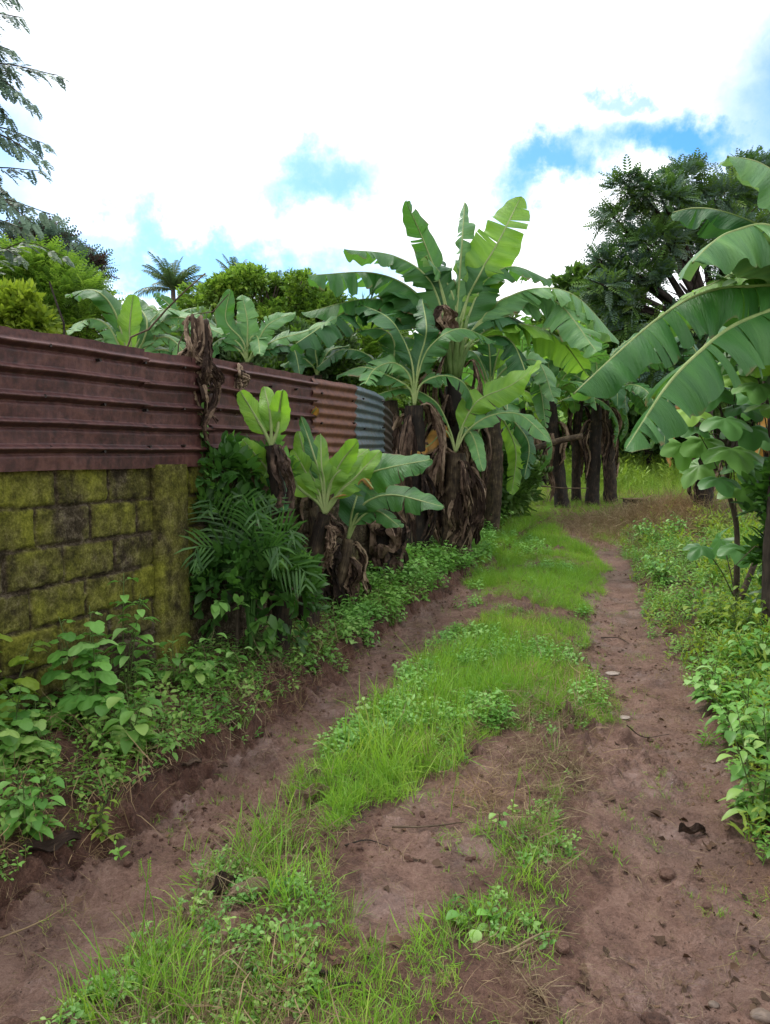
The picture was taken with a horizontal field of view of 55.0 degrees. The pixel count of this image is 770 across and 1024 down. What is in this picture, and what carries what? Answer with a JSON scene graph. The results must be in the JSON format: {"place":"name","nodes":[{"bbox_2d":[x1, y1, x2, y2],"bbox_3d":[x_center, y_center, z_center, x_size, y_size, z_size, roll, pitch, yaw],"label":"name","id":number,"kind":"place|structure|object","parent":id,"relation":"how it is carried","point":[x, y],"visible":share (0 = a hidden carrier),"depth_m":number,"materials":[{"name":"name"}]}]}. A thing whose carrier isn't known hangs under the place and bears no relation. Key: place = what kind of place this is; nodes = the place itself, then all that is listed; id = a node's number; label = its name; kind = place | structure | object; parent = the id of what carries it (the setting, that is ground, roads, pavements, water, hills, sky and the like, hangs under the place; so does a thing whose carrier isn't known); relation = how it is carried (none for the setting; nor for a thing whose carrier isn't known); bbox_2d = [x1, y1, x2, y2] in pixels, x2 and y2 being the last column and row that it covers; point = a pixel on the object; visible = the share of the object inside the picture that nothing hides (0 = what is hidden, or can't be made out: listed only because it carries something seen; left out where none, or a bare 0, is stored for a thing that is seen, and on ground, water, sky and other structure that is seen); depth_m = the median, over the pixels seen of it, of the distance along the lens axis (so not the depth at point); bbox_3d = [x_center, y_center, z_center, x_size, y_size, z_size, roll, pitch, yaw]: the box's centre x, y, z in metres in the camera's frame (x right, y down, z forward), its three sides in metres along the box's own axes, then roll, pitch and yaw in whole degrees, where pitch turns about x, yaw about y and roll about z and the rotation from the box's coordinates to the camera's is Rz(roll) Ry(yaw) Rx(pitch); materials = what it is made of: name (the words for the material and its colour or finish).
{"place":"outdoors","nodes":[
{"label":"outdoors","id":0,"kind":"place"},
{"bbox_2d":[0,522,769,1023],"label":"dirt track","id":1,"kind":"structure","parent":0,"point":[616,914],"depth_m":2.72,"materials":[{"name":"soil"}]},
{"bbox_2d":[19,830,81,853],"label":"fallen leaf","id":2,"kind":"object","parent":1,"relation":"on","point":[60,840],"visible":0.91,"depth_m":2.74,"materials":[{"name":"plant"}]},
{"bbox_2d":[87,791,124,842],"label":"weed","id":3,"kind":"object","parent":1,"relation":"on","point":[104,827],"visible":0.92,"depth_m":2.89,"materials":[{"name":"green plant"}]},
{"bbox_2d":[140,857,151,1013],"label":"seed stalk","id":4,"kind":"object","parent":1,"relation":"on","point":[142,933],"visible":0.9,"depth_m":1.94,"materials":[{"name":"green plant"}]},
{"bbox_2d":[210,870,238,895],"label":"fallen leaf","id":5,"kind":"object","parent":1,"relation":"on","point":[214,888],"visible":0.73,"depth_m":2.50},
{"bbox_2d":[226,876,269,896],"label":"fallen leaf","id":6,"kind":"object","parent":1,"relation":"on","point":[259,883],"visible":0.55,"depth_m":2.46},
{"bbox_2d":[292,795,305,816],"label":"fallen leaf","id":7,"kind":"object","parent":1,"relation":"on","point":[302,801],"visible":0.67,"depth_m":3.10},
{"bbox_2d":[0,547,608,1023],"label":"ground cover","id":8,"kind":"object","parent":1,"relation":"on","point":[160,743],"visible":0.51,"depth_m":3.16,"materials":[{"name":"green plant"}]},
{"bbox_2d":[273,964,340,979],"bbox_3d":[-0.216,1.287,2.062,0.193,0.034,0.034,0,4,4],"label":"stick","id":9,"kind":"object","parent":1,"relation":"on","point":[320,972],"visible":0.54,"depth_m":2.06,"materials":[{"name":"wood"}]},
{"bbox_2d":[294,782,331,798],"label":"fallen leaf","id":10,"kind":"object","parent":1,"relation":"on","point":[305,794],"visible":0.69,"depth_m":3.21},
{"bbox_2d":[269,981,360,995],"bbox_3d":[-0.189,1.294,2.007,0.255,0.028,0.012,0,4,-5],"label":"stick","id":11,"kind":"object","parent":1,"relation":"on","point":[344,983],"visible":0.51,"depth_m":2.01,"materials":[{"name":"wood"}]},
{"bbox_2d":[0,582,734,1023],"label":"clods","id":12,"kind":"object","parent":1,"relation":"on","point":[184,812],"visible":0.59,"depth_m":2.96,"materials":[{"name":"soil"}]},
{"bbox_2d":[0,501,769,880],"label":"ground cover","id":13,"kind":"object","parent":1,"relation":"on","point":[396,599],"visible":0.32,"depth_m":5.98,"materials":[{"name":"green plant"}]},
{"bbox_2d":[0,510,769,1023],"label":"leaf litter","id":14,"kind":"object","parent":1,"relation":"on","point":[396,940],"visible":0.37,"depth_m":2.70,"materials":[{"name":"plant"}]},
{"bbox_2d":[446,907,491,942],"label":"herb","id":15,"kind":"object","parent":1,"relation":"on","point":[477,935],"visible":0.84,"depth_m":2.31,"materials":[{"name":"green plant"}]},
{"bbox_2d":[554,939,570,954],"bbox_3d":[0.545,1.333,2.268,0.050,0.036,0.046,0,4,0],"label":"mud clod","id":16,"kind":"object","parent":1,"relation":"on","point":[562,946],"visible":0.98,"depth_m":2.25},
{"bbox_2d":[642,1011,669,1023],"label":"mud clod","id":17,"kind":"object","parent":1,"relation":"on","point":[654,1017],"visible":1,"depth_m":2.05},
{"bbox_2d":[658,867,675,879],"bbox_3d":[1.053,1.351,2.761,0.060,0.041,0.050,0,4,0],"label":"mud clod","id":18,"kind":"object","parent":1,"relation":"on","point":[667,873],"visible":1,"depth_m":2.75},
{"bbox_2d":[678,822,705,834],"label":"fallen leaf","id":19,"kind":"object","parent":1,"relation":"on","point":[695,828],"visible":1,"depth_m":3.06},
{"bbox_2d":[619,495,769,841],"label":"ground cover","id":20,"kind":"object","parent":1,"relation":"on","point":[758,665],"visible":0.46,"depth_m":6.32,"materials":[{"name":"green plant"}]},
{"bbox_2d":[749,1007,769,1023],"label":"stone","id":21,"kind":"object","parent":1,"relation":"on","point":[764,1018],"visible":0.88,"depth_m":2.05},
{"bbox_2d":[0,486,769,900],"bbox_3d":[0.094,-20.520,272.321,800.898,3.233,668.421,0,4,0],"label":"ground","id":22,"kind":"structure","parent":0,"point":[146,810],"depth_m":3.93,"materials":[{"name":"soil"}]},
{"bbox_2d":[0,633,50,723],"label":"weed","id":23,"kind":"object","parent":22,"relation":"on","point":[31,684],"visible":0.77,"depth_m":3.55,"materials":[{"name":"green plant"}]},
{"bbox_2d":[0,683,60,765],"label":"weed","id":24,"kind":"object","parent":22,"relation":"on","point":[23,721],"visible":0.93,"depth_m":3.26,"materials":[{"name":"green plant"}]},
{"bbox_2d":[0,766,65,841],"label":"weed","id":25,"kind":"object","parent":22,"relation":"on","point":[15,815],"visible":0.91,"depth_m":2.77,"materials":[{"name":"green plant"}]},
{"bbox_2d":[0,275,72,334],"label":"shrub","id":26,"kind":"object","parent":22,"relation":"on","point":[22,306],"visible":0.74,"depth_m":9.58,"materials":[{"name":"green plant"}]},
{"bbox_2d":[0,0,74,273],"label":"feathery tree","id":27,"kind":"object","parent":22,"relation":"on","point":[14,205],"visible":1,"depth_m":5.80,"materials":[{"name":"green plant"}]},
{"bbox_2d":[0,213,119,292],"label":"tree","id":28,"kind":"object","parent":22,"relation":"on","point":[92,254],"visible":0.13,"depth_m":27.23,"materials":[{"name":"green plant"}]},
{"bbox_2d":[0,232,125,341],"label":"tree","id":29,"kind":"object","parent":22,"relation":"on","point":[44,269],"visible":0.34,"depth_m":10.36,"materials":[{"name":"green plant"}]},
{"bbox_2d":[61,634,98,690],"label":"weed","id":30,"kind":"object","parent":22,"relation":"on","point":[69,682],"visible":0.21,"depth_m":3.98,"materials":[{"name":"green plant"}]},
{"bbox_2d":[36,606,125,725],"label":"weed","id":31,"kind":"object","parent":22,"relation":"on","point":[105,674],"visible":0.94,"depth_m":3.73,"materials":[{"name":"green plant"}]},
{"bbox_2d":[94,681,167,754],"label":"weed","id":32,"kind":"object","parent":22,"relation":"on","point":[141,727],"visible":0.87,"depth_m":3.50,"materials":[{"name":"green plant"}]},
{"bbox_2d":[103,573,161,700],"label":"weed","id":33,"kind":"object","parent":22,"relation":"on","point":[121,660],"visible":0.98,"depth_m":4.07,"materials":[{"name":"green plant"}]},
{"bbox_2d":[65,288,223,354],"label":"banana plant","id":34,"kind":"object","parent":22,"relation":"on","point":[129,318],"visible":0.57,"depth_m":8.06,"materials":[{"name":"green plant"}]},
{"bbox_2d":[127,273,205,346],"bbox_3d":[-2.255,-0.815,7.356,1.003,3.067,0.037,0,4,0],"label":"stick","id":35,"kind":"object","parent":22,"relation":"on","point":[165,310],"visible":0.34,"depth_m":7.27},
{"bbox_2d":[134,251,207,300],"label":"coconut palm","id":36,"kind":"object","parent":22,"relation":"on","point":[169,278],"visible":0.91,"depth_m":44.75,"materials":[{"name":"green plant"}]},
{"bbox_2d":[144,292,200,326],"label":"banana plant","id":37,"kind":"object","parent":22,"relation":"on","point":[167,300],"visible":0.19,"depth_m":13.26,"materials":[{"name":"green plant"}]},
{"bbox_2d":[134,632,216,690],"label":"weed","id":38,"kind":"object","parent":22,"relation":"on","point":[200,677],"visible":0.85,"depth_m":4.33,"materials":[{"name":"green plant"}]},
{"bbox_2d":[0,464,380,726],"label":"block wall","id":39,"kind":"structure","parent":22,"relation":"on","point":[73,543],"depth_m":4.19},
{"bbox_2d":[0,326,393,471],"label":"corrugated fence","id":40,"kind":"object","parent":39,"relation":"on","point":[67,402],"visible":0.72,"depth_m":4.29,"materials":[{"name":"metal"}]},
{"bbox_2d":[177,313,224,450],"bbox_3d":[-1.230,-0.815,4.959,0.304,1.007,0.267,0,4,0],"label":"dead leaf bundle","id":41,"kind":"object","parent":40,"relation":"hanging from","point":[198,347],"visible":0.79,"depth_m":4.89,"materials":[{"name":"plant"}]},
{"bbox_2d":[233,363,251,415],"bbox_3d":[-1.048,-0.863,5.329,0.176,0.422,0.142,-2,5,-30],"label":"dead leaf bundle","id":42,"kind":"object","parent":40,"relation":"hanging from","point":[242,376],"visible":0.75,"depth_m":5.29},
{"bbox_2d":[166,304,230,359],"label":"vine shrub","id":43,"kind":"object","parent":22,"relation":"on","point":[209,316],"visible":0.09,"depth_m":10.54,"materials":[{"name":"green plant"}]},
{"bbox_2d":[175,633,252,679],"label":"weed","id":44,"kind":"object","parent":22,"relation":"on","point":[198,653],"visible":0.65,"depth_m":4.63,"materials":[{"name":"green plant"}]},
{"bbox_2d":[173,487,325,651],"bbox_3d":[-0.845,0.403,4.845,0.963,1.130,0.553,1,4,7],"label":"palm seedling","id":45,"kind":"object","parent":22,"relation":"on","point":[258,544],"visible":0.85,"depth_m":4.85,"materials":[{"name":"green plant"}]},
{"bbox_2d":[171,289,336,373],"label":"banana plant","id":46,"kind":"object","parent":22,"relation":"on","point":[246,335],"visible":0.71,"depth_m":9.45,"materials":[{"name":"green plant"}]},
{"bbox_2d":[156,261,354,357],"bbox_3d":[-5.295,-5.530,29.828,9.215,8.641,5.005,0,4,0],"label":"tree","id":47,"kind":"object","parent":22,"relation":"on","point":[293,291],"visible":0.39,"depth_m":28.28,"materials":[{"name":"green plant"}]},
{"bbox_2d":[221,351,290,371],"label":"vine shrub","id":48,"kind":"object","parent":22,"relation":"on","point":[276,361],"visible":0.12,"depth_m":10.54,"materials":[{"name":"green plant"}]},
{"bbox_2d":[189,429,332,653],"bbox_3d":[-0.887,0.353,5.169,1.082,1.851,1.032,0,4,0],"label":"shrub","id":49,"kind":"object","parent":22,"relation":"on","point":[233,453],"visible":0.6,"depth_m":4.94,"materials":[{"name":"green plant"}]},
{"bbox_2d":[242,622,287,659],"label":"weed","id":50,"kind":"object","parent":22,"relation":"on","point":[264,641],"visible":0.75,"depth_m":5.06,"materials":[{"name":"green plant"}]},
{"bbox_2d":[237,387,295,656],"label":"banana plant","id":51,"kind":"object","parent":22,"relation":"on","point":[270,411],"visible":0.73,"depth_m":5.16,"materials":[{"name":"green plant"}]},
{"bbox_2d":[265,311,335,379],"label":"vine shrub","id":52,"kind":"object","parent":22,"relation":"on","point":[297,323],"visible":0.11,"depth_m":10.66,"materials":[{"name":"green plant"}]},
{"bbox_2d":[296,406,330,609],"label":"banana plant","id":53,"kind":"object","parent":22,"relation":"on","point":[313,509],"visible":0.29,"depth_m":6.43,"materials":[{"name":"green plant"}]},
{"bbox_2d":[280,335,349,379],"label":"banana plant","id":54,"kind":"object","parent":22,"relation":"on","point":[312,355],"visible":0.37,"depth_m":10.27,"materials":[{"name":"green plant"}]},
{"bbox_2d":[281,318,366,386],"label":"vine shrub","id":55,"kind":"object","parent":22,"relation":"on","point":[341,366],"visible":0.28,"depth_m":10.59,"materials":[{"name":"green plant"}]},
{"bbox_2d":[290,416,432,627],"bbox_3d":[-0.300,0.118,5.983,1.396,1.796,0.364,1,4,8],"label":"banana plant","id":56,"kind":"object","parent":22,"relation":"on","point":[348,468],"visible":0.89,"depth_m":5.94,"materials":[{"name":"green plant"}]},
{"bbox_2d":[361,561,393,589],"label":"weed","id":57,"kind":"object","parent":22,"relation":"on","point":[386,575],"visible":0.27,"depth_m":7.27,"materials":[{"name":"green plant"}]},
{"bbox_2d":[316,327,440,506],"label":"banana plant","id":58,"kind":"object","parent":22,"relation":"on","point":[387,340],"visible":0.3,"depth_m":9.45,"materials":[{"name":"green plant"}]},
{"bbox_2d":[346,321,413,407],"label":"shrub","id":59,"kind":"object","parent":22,"relation":"on","point":[370,345],"visible":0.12,"depth_m":12.50,"materials":[{"name":"green plant"}]},
{"bbox_2d":[346,292,419,413],"bbox_3d":[-0.617,-3.911,23.881,3.772,6.230,4.374,0,4,0],"label":"tree","id":60,"kind":"object","parent":22,"relation":"on","point":[403,396],"visible":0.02,"depth_m":23.40,"materials":[{"name":"green plant"}]},
{"bbox_2d":[0,480,769,1023],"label":"dry straw","id":61,"kind":"object","parent":22,"relation":"on","point":[682,502],"visible":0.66,"depth_m":3.20,"materials":[{"name":"plant"}]},
{"bbox_2d":[326,484,443,609],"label":"banana plant","id":62,"kind":"object","parent":22,"relation":"on","point":[347,573],"visible":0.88,"depth_m":6.49,"materials":[{"name":"green plant"}]},
{"bbox_2d":[366,507,409,578],"bbox_3d":[-0.030,0.338,7.741,0.598,0.818,0.567,0,4,0],"label":"tree stump","id":63,"kind":"object","parent":22,"relation":"on","point":[388,546],"visible":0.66,"depth_m":7.61,"materials":[{"name":"wood"}]},
{"bbox_2d":[31,491,769,1023],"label":"grass","id":64,"kind":"structure","parent":22,"relation":"on","point":[467,677],"depth_m":3.27,"materials":[{"name":"plant"}]},
{"bbox_2d":[397,554,426,578],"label":"weed","id":65,"kind":"object","parent":22,"relation":"on","point":[422,562],"visible":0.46,"depth_m":7.81,"materials":[{"name":"green plant"}]},
{"bbox_2d":[336,298,495,553],"bbox_3d":[0.400,-1.085,9.286,2.045,3.315,1.325,0,4,0],"label":"banana plant","id":66,"kind":"object","parent":22,"relation":"on","point":[422,353],"visible":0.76,"depth_m":9.08,"materials":[{"name":"green plant"}]},
{"bbox_2d":[401,323,483,417],"bbox_3d":[2.139,-4.144,26.898,5.123,6.223,5.465,0,4,0],"label":"tree","id":67,"kind":"object","parent":22,"relation":"on","point":[473,348],"visible":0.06,"depth_m":25.25,"materials":[{"name":"green plant"}]},
{"bbox_2d":[425,540,466,566],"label":"weed","id":68,"kind":"object","parent":22,"relation":"on","point":[446,555],"visible":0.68,"depth_m":8.65,"materials":[{"name":"green plant"}]},
{"bbox_2d":[290,196,618,542],"bbox_3d":[1.008,-1.854,9.944,4.434,4.747,1.775,0,4,-4],"label":"banana plant","id":69,"kind":"object","parent":22,"relation":"on","point":[482,267],"visible":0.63,"depth_m":9.76,"materials":[{"name":"green plant"}]},
{"bbox_2d":[379,360,550,558],"bbox_3d":[0.895,-0.607,9.278,2.196,2.505,0.802,0,4,0],"label":"banana plant","id":70,"kind":"object","parent":22,"relation":"on","point":[461,513],"visible":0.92,"depth_m":9.20,"materials":[{"name":"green plant"}]},
{"bbox_2d":[441,339,551,469],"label":"banana plant","id":71,"kind":"object","parent":22,"relation":"on","point":[526,395],"visible":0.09,"depth_m":13.54,"materials":[{"name":"green plant"}]},
{"bbox_2d":[437,321,560,530],"bbox_3d":[1.681,-1.421,11.320,1.830,3.565,1.046,0,4,0],"label":"banana plant","id":72,"kind":"object","parent":22,"relation":"on","point":[518,455],"visible":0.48,"depth_m":11.16,"materials":[{"name":"green plant"}]},
{"bbox_2d":[266,462,754,602],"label":"rough grass","id":73,"kind":"structure","parent":22,"relation":"on","point":[667,480],"depth_m":16.79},
{"bbox_2d":[480,434,545,517],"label":"shrub","id":74,"kind":"object","parent":22,"relation":"on","point":[526,493],"visible":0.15,"depth_m":12.14,"materials":[{"name":"green plant"}]},
{"bbox_2d":[468,315,572,444],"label":"banana plant","id":75,"kind":"object","parent":22,"relation":"on","point":[522,347],"visible":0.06,"depth_m":16.25,"materials":[{"name":"green plant"}]},
{"bbox_2d":[463,324,618,507],"bbox_3d":[3.405,-1.800,14.983,2.826,3.601,2.543,4,6,39],"label":"banana plant","id":76,"kind":"object","parent":22,"relation":"on","point":[557,476],"visible":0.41,"depth_m":14.86,"materials":[{"name":"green plant"}]},
{"bbox_2d":[524,385,582,485],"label":"banana plant","id":77,"kind":"object","parent":22,"relation":"on","point":[563,419],"visible":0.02,"depth_m":19.81,"materials":[{"name":"green plant"}]},
{"bbox_2d":[535,433,582,451],"bbox_3d":[3.094,-1.252,14.149,1.382,0.512,0.140,0,4,0],"label":"leaning trunk","id":78,"kind":"object","parent":22,"relation":"on","point":[556,441],"visible":0.58,"depth_m":14.09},
{"bbox_2d":[530,449,552,479],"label":"creeper","id":79,"kind":"object","parent":78,"relation":"hanging from","point":[542,458],"visible":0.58,"depth_m":14.09,"materials":[{"name":"green plant"}]},
{"bbox_2d":[525,321,628,501],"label":"banana plant","id":80,"kind":"object","parent":22,"relation":"on","point":[576,472],"visible":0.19,"depth_m":16.03,"materials":[{"name":"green plant"}]},
{"bbox_2d":[533,325,646,505],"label":"banana plant","id":81,"kind":"object","parent":22,"relation":"on","point":[591,459],"visible":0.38,"depth_m":15.25,"materials":[{"name":"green plant"}]},
{"bbox_2d":[528,259,655,462],"bbox_3d":[6.445,-4.227,22.794,4.979,7.082,2.968,0,4,0],"label":"tree","id":82,"kind":"object","parent":22,"relation":"on","point":[568,278],"visible":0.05,"depth_m":22.11,"materials":[{"name":"green plant"}]},
{"bbox_2d":[556,337,673,503],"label":"banana plant","id":83,"kind":"object","parent":22,"relation":"on","point":[641,390],"visible":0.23,"depth_m":15.65,"materials":[{"name":"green plant"}]},
{"bbox_2d":[500,445,753,525],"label":"tall grass","id":84,"kind":"structure","parent":22,"relation":"on","point":[642,472],"depth_m":19.69,"materials":[{"name":"plant"}]},
{"bbox_2d":[582,372,684,470],"bbox_3d":[8.612,-3.183,23.772,5.257,4.807,4.896,0,4,0],"label":"tree","id":85,"kind":"object","parent":22,"relation":"on","point":[633,416],"visible":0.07,"depth_m":23.54,"materials":[{"name":"green plant"}]},
{"bbox_2d":[633,518,661,542],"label":"weed","id":86,"kind":"object","parent":22,"relation":"on","point":[639,529],"visible":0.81,"depth_m":10.52,"materials":[{"name":"green plant"}]},
{"bbox_2d":[641,553,681,585],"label":"weed","id":87,"kind":"object","parent":22,"relation":"on","point":[661,574],"visible":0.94,"depth_m":7.85,"materials":[{"name":"green plant"}]},
{"bbox_2d":[569,145,769,472],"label":"tree","id":88,"kind":"object","parent":22,"relation":"on","point":[617,296],"visible":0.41,"depth_m":19.34,"materials":[{"name":"green plant"}]},
{"bbox_2d":[570,155,769,451],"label":"banana plant","id":89,"kind":"object","parent":22,"relation":"on","point":[738,247],"visible":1,"depth_m":4.97,"materials":[{"name":"green plant"}]},
{"bbox_2d":[662,515,687,540],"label":"weed","id":90,"kind":"object","parent":22,"relation":"on","point":[674,527],"visible":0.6,"depth_m":10.49,"materials":[{"name":"green plant"}]},
{"bbox_2d":[654,326,726,510],"bbox_3d":[5.224,-1.475,11.981,2.084,3.257,0.758,0,4,-5],"label":"tree","id":91,"kind":"object","parent":22,"relation":"on","point":[710,491],"visible":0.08,"depth_m":11.87,"materials":[{"name":"green plant"}]},
{"bbox_2d":[683,589,740,630],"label":"weed","id":92,"kind":"object","parent":22,"relation":"on","point":[700,612],"visible":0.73,"depth_m":6.10,"materials":[{"name":"green plant"}]},
{"bbox_2d":[660,352,769,610],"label":"leaved shrub","id":93,"kind":"object","parent":22,"relation":"on","point":[748,401],"visible":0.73,"depth_m":6.36,"materials":[{"name":"green plant"}]},
{"bbox_2d":[670,383,762,458],"bbox_3d":[10.677,-3.343,23.479,4.842,5.382,4.430,0,4,0],"label":"tree","id":94,"kind":"object","parent":22,"relation":"on","point":[748,422],"depth_m":23.02,"materials":[{"name":"green plant"}]},
{"bbox_2d":[684,654,756,708],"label":"weed","id":95,"kind":"object","parent":22,"relation":"on","point":[699,687],"visible":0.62,"depth_m":4.38,"materials":[{"name":"green plant"}]},
{"bbox_2d":[695,677,769,745],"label":"weed","id":96,"kind":"object","parent":22,"relation":"on","point":[717,707],"visible":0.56,"depth_m":3.76,"materials":[{"name":"green plant"}]},
{"bbox_2d":[706,271,769,631],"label":"creeper covered trunk","id":97,"kind":"object","parent":22,"relation":"on","point":[765,593],"visible":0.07,"depth_m":5.75,"materials":[{"name":"green plant"}]},
{"bbox_2d":[709,582,767,634],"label":"weed","id":98,"kind":"object","parent":22,"relation":"on","point":[729,607],"visible":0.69,"depth_m":5.71,"materials":[{"name":"green plant"}]},
{"bbox_2d":[716,703,769,821],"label":"weed","id":99,"kind":"object","parent":22,"relation":"on","point":[736,792],"visible":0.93,"depth_m":3.05,"materials":[{"name":"green plant"}]},
{"bbox_2d":[718,362,769,456],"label":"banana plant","id":100,"kind":"object","parent":22,"relation":"on","point":[759,451],"visible":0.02,"depth_m":9.48,"materials":[{"name":"green plant"}]},
{"bbox_2d":[723,607,769,671],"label":"weed","id":101,"kind":"object","parent":22,"relation":"on","point":[749,648],"visible":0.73,"depth_m":4.87,"materials":[{"name":"green plant"}]},
{"bbox_2d":[727,663,769,750],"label":"weed","id":102,"kind":"object","parent":22,"relation":"on","point":[759,722],"visible":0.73,"depth_m":3.50,"materials":[{"name":"green plant"}]},
{"bbox_2d":[731,455,769,601],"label":"shrub","id":103,"kind":"object","parent":22,"relation":"on","point":[760,485],"visible":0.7,"depth_m":5.98,"materials":[{"name":"green plant"}]},
{"bbox_2d":[0,0,769,338],"label":"sky","id":104,"kind":"structure","parent":0,"point":[277,134],"materials":[{"name":"white"}]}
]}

